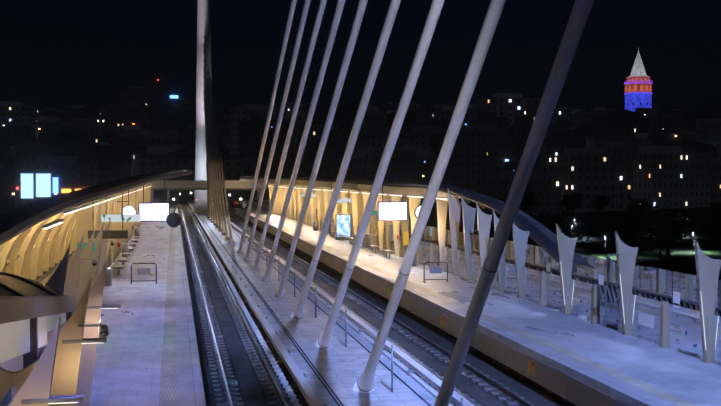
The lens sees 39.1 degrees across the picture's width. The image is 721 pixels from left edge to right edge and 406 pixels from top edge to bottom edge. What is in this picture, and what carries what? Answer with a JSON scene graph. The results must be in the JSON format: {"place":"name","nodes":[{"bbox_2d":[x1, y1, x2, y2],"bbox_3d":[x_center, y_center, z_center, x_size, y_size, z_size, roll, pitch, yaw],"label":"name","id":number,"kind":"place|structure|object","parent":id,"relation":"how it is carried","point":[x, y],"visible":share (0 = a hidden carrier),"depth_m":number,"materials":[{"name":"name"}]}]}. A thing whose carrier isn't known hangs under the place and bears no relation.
{"place":"outdoors","nodes":[
{"label":"outdoors","id":0,"kind":"place"},
{"bbox_2d":[39,196,159,283],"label":"walkway","id":1,"kind":"structure","parent":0,"point":[45,280],"depth_m":54.59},
{"bbox_2d":[0,297,72,363],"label":"stair frame","id":2,"kind":"object","parent":1,"relation":"on","point":[20,309],"visible":0.62,"depth_m":18.30,"materials":[{"name":"metal"}]},
{"bbox_2d":[0,345,46,405],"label":"stair glass","id":3,"kind":"object","parent":2,"relation":"in","point":[8,388],"visible":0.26,"depth_m":16.09,"materials":[{"name":"glass"}]},
{"bbox_2d":[0,313,65,362],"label":"stair lining","id":4,"kind":"object","parent":2,"relation":"attached to","point":[14,339],"visible":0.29,"depth_m":17.27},
{"bbox_2d":[0,272,69,298],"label":"stair roof bars","id":5,"kind":"object","parent":2,"relation":"on","point":[18,294],"visible":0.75,"depth_m":21.15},
{"bbox_2d":[0,275,62,295],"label":"curved roof","id":6,"kind":"structure","parent":5,"relation":"attached to","point":[22,287],"depth_m":20.18,"materials":[{"name":"metal"}]},
{"bbox_2d":[21,195,150,281],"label":"parapet","id":7,"kind":"structure","parent":1,"relation":"on","point":[45,275],"depth_m":55.06,"materials":[{"name":"grey metal"}]},
{"bbox_2d":[29,251,74,279],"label":"parapet louvres","id":8,"kind":"object","parent":7,"relation":"on","point":[44,272],"visible":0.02,"depth_m":55.36,"materials":[{"name":"grey"}]},
{"bbox_2d":[151,188,268,201],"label":"footbridge deck","id":9,"kind":"structure","parent":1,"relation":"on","point":[257,189],"depth_m":166.71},
{"bbox_2d":[151,181,268,187],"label":"footbridge glass","id":10,"kind":"object","parent":9,"relation":"on","point":[192,184],"visible":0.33,"depth_m":166.60,"materials":[{"name":"glass"}]},
{"bbox_2d":[190,209,438,405],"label":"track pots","id":11,"kind":"object","parent":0,"point":[284,382],"depth_m":38.50,"materials":[{"name":"metal"}]},
{"bbox_2d":[202,229,471,384],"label":"track plates","id":12,"kind":"object","parent":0,"point":[236,382],"depth_m":32.11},
{"bbox_2d":[0,198,720,279],"bbox_3d":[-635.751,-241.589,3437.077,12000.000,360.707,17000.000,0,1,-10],"label":"ground","id":13,"kind":"structure","parent":0,"point":[706,235],"depth_m":293.75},
{"bbox_2d":[0,208,78,280],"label":"canopy ribs","id":14,"kind":"object","parent":13,"relation":"on","point":[38,249],"visible":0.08,"depth_m":47.75,"materials":[{"name":"beige paint"}]},
{"bbox_2d":[0,174,144,273],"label":"roof edge","id":15,"kind":"object","parent":14,"relation":"attached to","point":[6,213],"visible":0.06,"depth_m":33.73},
{"bbox_2d":[0,170,192,244],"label":"canopy roof","id":16,"kind":"structure","parent":15,"relation":"attached to","point":[15,223],"depth_m":32.37,"materials":[{"name":"metal"}]},
{"bbox_2d":[117,190,136,214],"bbox_3d":[-13.846,-0.009,59.668,1.290,2.020,0.160,0,1,-10],"label":"clock","id":17,"kind":"object","parent":15,"relation":"attached to","point":[128,203],"visible":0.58,"depth_m":59.67,"materials":[{"name":"grey"}]},
{"bbox_2d":[123,206,135,214],"bbox_3d":[-13.629,0.562,59.636,0.800,0.800,0.001,0,1,-10],"label":"clock face","id":18,"kind":"object","parent":17,"relation":"attached to","point":[128,208],"visible":0.55,"depth_m":59.63},
{"bbox_2d":[138,178,169,221],"bbox_3d":[-12.604,-0.268,61.915,1.870,2.810,0.140,0,1,-10],"label":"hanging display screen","id":19,"kind":"object","parent":15,"relation":"attached to","point":[143,202],"visible":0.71,"depth_m":61.86,"materials":[{"name":"grey"}]},
{"bbox_2d":[139,203,168,220],"bbox_3d":[-12.590,0.554,61.862,1.750,1.050,0.001,0,1,-10],"label":"display screen","id":20,"kind":"object","parent":19,"relation":"attached to","point":[153,211],"visible":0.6,"depth_m":61.86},
{"bbox_2d":[88,182,331,238],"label":"sign hangers","id":21,"kind":"object","parent":15,"relation":"attached to","point":[114,234],"visible":0.75,"depth_m":39.05,"materials":[{"name":"grey"}]},
{"bbox_2d":[166,187,181,226],"bbox_3d":[-9.043,0.196,49.151,0.738,1.953,0.728,0,1,-10],"label":"round mirror","id":22,"kind":"object","parent":21,"relation":"attached to","point":[173,219],"visible":1,"depth_m":48.82,"materials":[{"name":"grey"}]},
{"bbox_2d":[101,194,350,221],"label":"direction signs","id":23,"kind":"object","parent":21,"relation":"on","point":[126,218],"visible":0.79,"depth_m":45.00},
{"bbox_2d":[77,211,376,250],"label":"exit signs","id":24,"kind":"object","parent":15,"relation":"attached to","point":[373,213],"visible":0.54,"depth_m":35.04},
{"bbox_2d":[74,183,150,266],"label":"wall panels","id":25,"kind":"object","parent":14,"relation":"attached to","point":[84,218],"visible":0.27,"depth_m":55.63,"materials":[{"name":"wood"}]},
{"bbox_2d":[42,185,151,228],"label":"ceiling lights","id":26,"kind":"object","parent":25,"relation":"on","point":[60,220],"visible":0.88,"depth_m":33.49},
{"bbox_2d":[0,81,720,216],"bbox_3d":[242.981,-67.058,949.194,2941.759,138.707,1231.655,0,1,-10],"label":"city buildings","id":27,"kind":"structure","parent":13,"relation":"on","point":[620,157],"depth_m":402.92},
{"bbox_2d":[61,123,134,192],"bbox_3d":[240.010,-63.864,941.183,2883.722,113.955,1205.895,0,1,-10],"label":"city lights","id":28,"kind":"object","parent":27,"relation":"on","point":[65,190],"depth_m":390.25},
{"bbox_2d":[0,159,508,197],"bbox_3d":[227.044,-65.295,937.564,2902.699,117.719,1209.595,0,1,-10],"label":"cool city lights","id":29,"kind":"object","parent":27,"relation":"on","point":[43,185],"depth_m":388.43},
{"bbox_2d":[53,95,513,192],"bbox_3d":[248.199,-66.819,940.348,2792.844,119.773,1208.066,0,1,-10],"label":"blue city lights","id":30,"kind":"object","parent":27,"relation":"on","point":[55,184],"visible":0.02,"depth_m":389.59},
{"bbox_2d":[473,252,720,272],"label":"park paths","id":31,"kind":"structure","parent":13,"relation":"on","point":[677,263],"depth_m":203.05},
{"bbox_2d":[625,94,651,111],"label":"galata shaft","id":32,"kind":"object","parent":13,"relation":"on","point":[637,99],"visible":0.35,"depth_m":656.70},
{"bbox_2d":[626,76,649,82],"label":"tower upper section","id":33,"kind":"object","parent":32,"relation":"on","point":[629,79],"visible":0.69,"depth_m":657.13,"materials":[{"name":"red"}]},
{"bbox_2d":[629,47,648,76],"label":"tower spire","id":34,"kind":"structure","parent":33,"relation":"on","point":[638,68],"depth_m":660.40,"materials":[{"name":"grey"}]},
{"bbox_2d":[625,85,650,91],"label":"galata arches","id":35,"kind":"structure","parent":32,"relation":"on","point":[635,87],"depth_m":655.90,"materials":[{"name":"brown"}]},
{"bbox_2d":[624,92,652,94],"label":"tower ledge","id":36,"kind":"object","parent":32,"relation":"on","point":[638,93],"visible":0.69,"depth_m":655.90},
{"bbox_2d":[625,83,651,92],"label":"tower upper section","id":37,"kind":"object","parent":36,"relation":"on","point":[638,86],"visible":0.62,"depth_m":656.48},
{"bbox_2d":[624,80,652,84],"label":"tower balcony","id":38,"kind":"structure","parent":37,"relation":"on","point":[631,82],"depth_m":656.51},
{"bbox_2d":[0,0,720,110],"label":"sky","id":39,"kind":"structure","parent":0,"point":[54,53],"materials":[{"name":"black"}]},
{"bbox_2d":[158,201,576,405],"bbox_3d":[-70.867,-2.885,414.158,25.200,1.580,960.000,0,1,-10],"label":"bridge deck","id":40,"kind":"structure","parent":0,"point":[524,387],"depth_m":38.34,"materials":[{"name":"concrete"}]},
{"bbox_2d":[167,190,238,207],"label":"signal lights","id":41,"kind":"object","parent":40,"relation":"on","point":[168,195],"visible":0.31,"depth_m":210.33},
{"bbox_2d":[192,0,217,214],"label":"pylon","id":42,"kind":"object","parent":40,"relation":"on","point":[203,30],"visible":0.65,"depth_m":172.76,"materials":[{"name":"metal"}]},
{"bbox_2d":[203,43,204,107],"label":"pylon cable slots","id":43,"kind":"object","parent":42,"relation":"attached to","point":[203,74],"visible":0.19,"depth_m":172.41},
{"bbox_2d":[204,109,209,218],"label":"stay","id":44,"kind":"object","parent":40,"relation":"on","point":[208,215],"visible":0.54,"depth_m":158.19,"materials":[{"name":"grey"}]},
{"bbox_2d":[204,102,210,219],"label":"stay","id":45,"kind":"object","parent":40,"relation":"on","point":[208,173],"visible":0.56,"depth_m":153.19,"materials":[{"name":"grey"}]},
{"bbox_2d":[204,83,215,224],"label":"stay","id":46,"kind":"object","parent":40,"relation":"on","point":[214,221],"visible":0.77,"depth_m":143.92,"materials":[{"name":"grey"}]},
{"bbox_2d":[204,76,218,227],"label":"stay","id":47,"kind":"object","parent":40,"relation":"on","point":[217,224],"visible":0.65,"depth_m":137.26,"materials":[{"name":"grey"}]},
{"bbox_2d":[204,67,221,230],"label":"stay","id":48,"kind":"object","parent":40,"relation":"on","point":[219,221],"visible":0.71,"depth_m":132.63,"materials":[{"name":"grey"}]},
{"bbox_2d":[204,58,225,234],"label":"stay","id":49,"kind":"object","parent":40,"relation":"on","point":[222,221],"visible":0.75,"depth_m":127.08,"materials":[{"name":"grey"}]},
{"bbox_2d":[204,48,229,239],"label":"stay","id":50,"kind":"object","parent":40,"relation":"on","point":[225,222],"visible":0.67,"depth_m":120.84,"materials":[{"name":"grey"}]},
{"bbox_2d":[204,36,235,244],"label":"stay","id":51,"kind":"object","parent":40,"relation":"on","point":[232,242],"visible":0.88,"depth_m":113.46,"materials":[{"name":"grey"}]},
{"bbox_2d":[236,0,296,252],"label":"stay","id":52,"kind":"object","parent":40,"relation":"on","point":[281,58],"visible":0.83,"depth_m":55.48,"materials":[{"name":"grey"}]},
{"bbox_2d":[243,0,310,260],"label":"stay","id":53,"kind":"object","parent":40,"relation":"on","point":[290,72],"visible":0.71,"depth_m":50.02,"materials":[{"name":"grey"}]},
{"bbox_2d":[250,0,326,269],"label":"stay","id":54,"kind":"object","parent":40,"relation":"on","point":[314,35],"visible":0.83,"depth_m":44.78,"materials":[{"name":"grey"}]},
{"bbox_2d":[260,0,345,281],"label":"stay","id":55,"kind":"object","parent":40,"relation":"on","point":[326,57],"visible":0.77,"depth_m":39.97,"materials":[{"name":"grey"}]},
{"bbox_2d":[188,200,435,405],"bbox_3d":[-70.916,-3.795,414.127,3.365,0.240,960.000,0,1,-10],"label":"walkway","id":56,"kind":"structure","parent":40,"relation":"on","point":[340,367],"depth_m":36.20,"materials":[{"name":"concrete"}]},
{"bbox_2d":[204,93,213,222],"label":"stay","id":57,"kind":"object","parent":56,"relation":"on","point":[209,170],"visible":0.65,"depth_m":148.13,"materials":[{"name":"grey"}]},
{"bbox_2d":[191,203,430,405],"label":"median conduits","id":58,"kind":"object","parent":56,"relation":"on","point":[299,346],"visible":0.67,"depth_m":36.64,"materials":[{"name":"grey metal"}]},
{"bbox_2d":[243,201,462,405],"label":"railing posts","id":59,"kind":"object","parent":56,"relation":"on","point":[244,204],"visible":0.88,"depth_m":43.65,"materials":[{"name":"grey metal"}]},
{"bbox_2d":[315,0,444,347],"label":"stay","id":60,"kind":"object","parent":56,"relation":"on","point":[325,339],"visible":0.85,"depth_m":25.31,"materials":[{"name":"grey"}]},
{"bbox_2d":[273,0,367,297],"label":"stay","id":61,"kind":"object","parent":40,"relation":"on","point":[353,36],"visible":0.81,"depth_m":35.31,"materials":[{"name":"grey"}]},
{"bbox_2d":[187,203,456,405],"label":"third rail brackets","id":62,"kind":"object","parent":40,"relation":"on","point":[294,385],"depth_m":43.16,"materials":[{"name":"metal"}]},
{"bbox_2d":[186,199,474,405],"bbox_3d":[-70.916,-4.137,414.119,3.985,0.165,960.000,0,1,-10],"label":"curb","id":63,"kind":"structure","parent":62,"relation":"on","point":[309,393],"depth_m":34.99,"materials":[{"name":"concrete"}]},
{"bbox_2d":[216,217,454,405],"bbox_3d":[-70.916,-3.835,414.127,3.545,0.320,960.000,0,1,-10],"label":"median kerb","id":64,"kind":"structure","parent":40,"relation":"on","point":[433,392],"depth_m":34.68,"materials":[{"name":"concrete"}]},
{"bbox_2d":[291,0,400,317],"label":"stay","id":65,"kind":"object","parent":40,"relation":"on","point":[298,312],"visible":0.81,"depth_m":30.19,"materials":[{"name":"grey"}]},
{"bbox_2d":[178,201,532,405],"bbox_3d":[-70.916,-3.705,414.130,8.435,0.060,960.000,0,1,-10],"label":"track plinth","id":66,"kind":"structure","parent":40,"relation":"on","point":[252,394],"depth_m":37.74,"materials":[{"name":"concrete"}]},
{"bbox_2d":[179,210,533,405],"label":"railway sleepers","id":67,"kind":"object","parent":66,"relation":"on","point":[225,351],"depth_m":38.75},
{"bbox_2d":[180,210,518,405],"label":"rail fastenings","id":68,"kind":"object","parent":67,"relation":"on","point":[221,354],"depth_m":41.10,"materials":[{"name":"metal"}]},
{"bbox_2d":[179,201,533,405],"bbox_3d":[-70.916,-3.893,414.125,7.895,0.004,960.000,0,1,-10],"label":"railway rails","id":69,"kind":"object","parent":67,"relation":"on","point":[230,400],"depth_m":37.21,"materials":[{"name":"metal"}]},
{"bbox_2d":[238,215,568,402],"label":"platform supports","id":70,"kind":"object","parent":40,"relation":"on","point":[520,375],"visible":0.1,"depth_m":42.92,"materials":[{"name":"concrete"}]},
{"bbox_2d":[236,210,626,405],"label":"platform fascia","id":71,"kind":"structure","parent":70,"relation":"attached to","point":[572,390],"depth_m":33.09,"materials":[{"name":"concrete"}]},
{"bbox_2d":[235,208,677,405],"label":"platform edge stones","id":72,"kind":"object","parent":70,"relation":"on","point":[621,391],"visible":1,"depth_m":30.06,"materials":[{"name":"stone"}]},
{"bbox_2d":[245,215,534,375],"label":"platform edge signs","id":73,"kind":"object","parent":72,"relation":"attached to","point":[529,361],"depth_m":39.30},
{"bbox_2d":[242,208,720,405],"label":"platform paving","id":74,"kind":"structure","parent":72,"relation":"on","point":[693,380],"depth_m":32.08,"materials":[{"name":"concrete"}]},
{"bbox_2d":[113,231,393,275],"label":"benches","id":75,"kind":"object","parent":74,"relation":"on","point":[123,260],"visible":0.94,"depth_m":66.20,"materials":[{"name":"silver metal"}]},
{"bbox_2d":[104,221,415,286],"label":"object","id":76,"kind":"object","parent":74,"relation":"on","point":[370,239],"visible":0.58,"depth_m":71.05,"materials":[{"name":"silver metal"}]},
{"bbox_2d":[335,214,350,239],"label":"billboard frame","id":77,"kind":"object","parent":74,"relation":"on","point":[338,238],"visible":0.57,"depth_m":82.23,"materials":[{"name":"grey metal"}]},
{"bbox_2d":[337,215,349,236],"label":"advertising screen","id":78,"kind":"object","parent":77,"relation":"attached to","point":[343,224],"visible":1,"depth_m":82.27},
{"bbox_2d":[268,183,420,261],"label":"station wall panels","id":79,"kind":"object","parent":74,"relation":"on","point":[355,208],"visible":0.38,"depth_m":82.38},
{"bbox_2d":[240,178,458,201],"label":"canopy girder","id":80,"kind":"object","parent":79,"relation":"on","point":[399,190],"visible":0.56,"depth_m":67.69,"materials":[{"name":"metal"}]},
{"bbox_2d":[268,185,447,198],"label":"ceiling light strip","id":81,"kind":"object","parent":79,"relation":"on","point":[369,192],"visible":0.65,"depth_m":68.19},
{"bbox_2d":[302,188,442,198],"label":"strip lights","id":82,"kind":"object","parent":81,"relation":"attached to","point":[381,194],"visible":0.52,"depth_m":67.00},
{"bbox_2d":[316,208,419,248],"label":"poster boards","id":83,"kind":"object","parent":79,"relation":"attached to","point":[391,236],"visible":0.46,"depth_m":66.36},
{"bbox_2d":[403,231,408,244],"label":"help points","id":84,"kind":"structure","parent":79,"relation":"attached to","point":[405,237],"depth_m":61.70,"materials":[{"name":"yellow"}]},
{"bbox_2d":[422,262,447,282],"bbox_3d":[3.613,3.309,48.648,1.210,0.972,0.500,0,1,-10],"label":"barrier frame","id":85,"kind":"object","parent":74,"relation":"on","point":[435,279],"visible":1,"depth_m":48.64,"materials":[{"name":"grey metal"}]},
{"bbox_2d":[430,267,441,272],"bbox_3d":[3.613,3.225,48.647,0.600,0.300,0.012,0,1,-10],"label":"barrier plate","id":86,"kind":"object","parent":85,"relation":"attached to","point":[435,269],"visible":1,"depth_m":48.64,"materials":[{"name":"grey"}]},
{"bbox_2d":[436,188,529,295],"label":"canopy supports","id":87,"kind":"object","parent":74,"relation":"on","point":[520,238],"visible":0.65,"depth_m":49.31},
{"bbox_2d":[273,208,714,362],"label":"fence posts","id":88,"kind":"object","parent":74,"relation":"on","point":[595,306],"visible":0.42,"depth_m":34.76,"materials":[{"name":"metal"}]},
{"bbox_2d":[313,216,697,357],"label":"fence stanchions","id":89,"kind":"object","parent":74,"relation":"on","point":[637,327],"visible":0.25,"depth_m":33.98,"materials":[{"name":"silver metal"}]},
{"bbox_2d":[310,213,720,361],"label":"glass fence","id":90,"kind":"object","parent":89,"relation":"attached to","point":[680,324],"visible":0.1,"depth_m":35.47,"materials":[{"name":"glass"}]},
{"bbox_2d":[546,262,679,328],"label":"signs","id":91,"kind":"object","parent":90,"relation":"attached to","point":[647,320],"visible":0.98,"depth_m":30.95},
{"bbox_2d":[556,224,720,359],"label":"canopy supports","id":92,"kind":"object","parent":74,"relation":"on","point":[707,269],"visible":0.79,"depth_m":32.11,"materials":[{"name":"metal"}]},
{"bbox_2d":[560,261,705,347],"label":"light strips","id":93,"kind":"object","parent":92,"relation":"attached to","point":[623,307],"visible":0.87,"depth_m":32.12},
{"bbox_2d":[240,208,696,405],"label":"platform tactile","id":94,"kind":"object","parent":70,"relation":"on","point":[671,398],"visible":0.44,"depth_m":29.95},
{"bbox_2d":[353,0,505,392],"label":"stay","id":95,"kind":"object","parent":40,"relation":"on","point":[366,380],"visible":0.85,"depth_m":20.57,"materials":[{"name":"grey"}]},
{"bbox_2d":[434,0,593,405],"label":"stay","id":96,"kind":"object","parent":40,"relation":"on","point":[576,23],"visible":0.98,"depth_m":15.62,"materials":[{"name":"grey"}]},
{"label":"platform supports","id":97,"kind":"object","parent":40,"relation":"on","visible":0},
{"bbox_2d":[90,208,170,405],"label":"platform paving","id":98,"kind":"structure","parent":97,"relation":"on","point":[127,368],"depth_m":33.58,"materials":[{"name":"tile"}]},
{"bbox_2d":[7,259,107,405],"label":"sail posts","id":99,"kind":"object","parent":98,"relation":"on","point":[57,368],"visible":0.88,"depth_m":16.49,"materials":[{"name":"metal"}]},
{"bbox_2d":[21,305,120,403],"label":"light fixtures","id":100,"kind":"object","parent":99,"relation":"attached to","point":[66,399],"visible":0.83,"depth_m":12.24,"materials":[{"name":"grey metal"}]},
{"bbox_2d":[44,219,110,314],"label":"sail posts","id":101,"kind":"object","parent":98,"relation":"on","point":[74,276],"visible":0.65,"depth_m":34.44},
{"bbox_2d":[78,230,621,332],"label":"lamps","id":102,"kind":"object","parent":101,"relation":"attached to","point":[104,328],"visible":0.98,"depth_m":16.53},
{"bbox_2d":[92,233,610,336],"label":"cctv domes","id":103,"kind":"structure","parent":102,"relation":"hanging from","point":[107,334],"depth_m":30.02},
{"bbox_2d":[131,263,156,283],"bbox_3d":[-10.263,3.324,48.020,1.210,0.972,0.500,0,1,-10],"label":"barrier frame","id":104,"kind":"object","parent":98,"relation":"on","point":[145,280],"visible":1,"depth_m":48.03,"materials":[{"name":"grey metal"}]},
{"bbox_2d":[137,268,149,274],"bbox_3d":[-10.263,3.240,48.018,0.600,0.300,0.012,0,1,-10],"label":"barrier plate","id":105,"kind":"object","parent":104,"relation":"attached to","point":[143,271],"visible":1,"depth_m":48.01,"materials":[{"name":"grey"}]},
{"bbox_2d":[159,208,176,405],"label":"tactile paving strip","id":106,"kind":"object","parent":97,"relation":"on","point":[168,389],"visible":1,"depth_m":30.68,"materials":[{"name":"concrete"}]},
{"bbox_2d":[174,208,205,405],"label":"platform edge stones","id":107,"kind":"object","parent":97,"relation":"on","point":[190,389],"visible":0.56,"depth_m":30.70,"materials":[{"name":"stone"}]},
{"bbox_2d":[227,197,720,365],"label":"wall","id":108,"kind":"structure","parent":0,"point":[610,318],"depth_m":38.34,"materials":[{"name":"concrete"}]},
{"bbox_2d":[284,184,595,272],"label":"canopy ribs","id":109,"kind":"object","parent":108,"relation":"on","point":[587,269],"depth_m":40.69,"materials":[{"name":"beige paint"}]},
{"bbox_2d":[240,175,576,272],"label":"canopy edge beam","id":110,"kind":"structure","parent":109,"relation":"attached to","point":[542,240],"depth_m":49.29,"materials":[{"name":"metal"}]},
{"bbox_2d":[377,183,407,220],"bbox_3d":[1.914,-0.135,60.530,1.820,2.410,0.140,0,1,-10],"label":"screen frame","id":111,"kind":"object","parent":110,"relation":"attached to","point":[389,201],"visible":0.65,"depth_m":60.42,"materials":[{"name":"grey"}]},
{"bbox_2d":[379,202,406,219],"bbox_3d":[1.928,0.487,60.472,1.700,1.050,0.001,0,1,-10],"label":"display screen","id":112,"kind":"object","parent":111,"relation":"attached to","point":[392,210],"visible":1,"depth_m":60.47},
{"bbox_2d":[459,189,596,269],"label":"canopy roof edge","id":113,"kind":"object","parent":109,"relation":"on","point":[552,236],"visible":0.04,"depth_m":43.78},
{"bbox_2d":[236,194,720,311],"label":"parapet","id":114,"kind":"structure","parent":108,"relation":"on","point":[656,280],"depth_m":40.73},
{"bbox_2d":[262,200,719,315],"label":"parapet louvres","id":115,"kind":"object","parent":114,"relation":"on","point":[267,203],"visible":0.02,"depth_m":41.66,"materials":[{"name":"grey"}]},
{"bbox_2d":[577,251,720,258],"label":"park lawn","id":116,"kind":"structure","parent":0,"point":[663,255],"depth_m":226.78,"materials":[{"name":"plant"}]},
{"bbox_2d":[581,277,720,316],"bbox_3d":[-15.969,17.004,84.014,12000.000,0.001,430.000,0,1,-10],"label":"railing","id":117,"kind":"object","parent":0,"point":[694,307],"depth_m":165.12,"materials":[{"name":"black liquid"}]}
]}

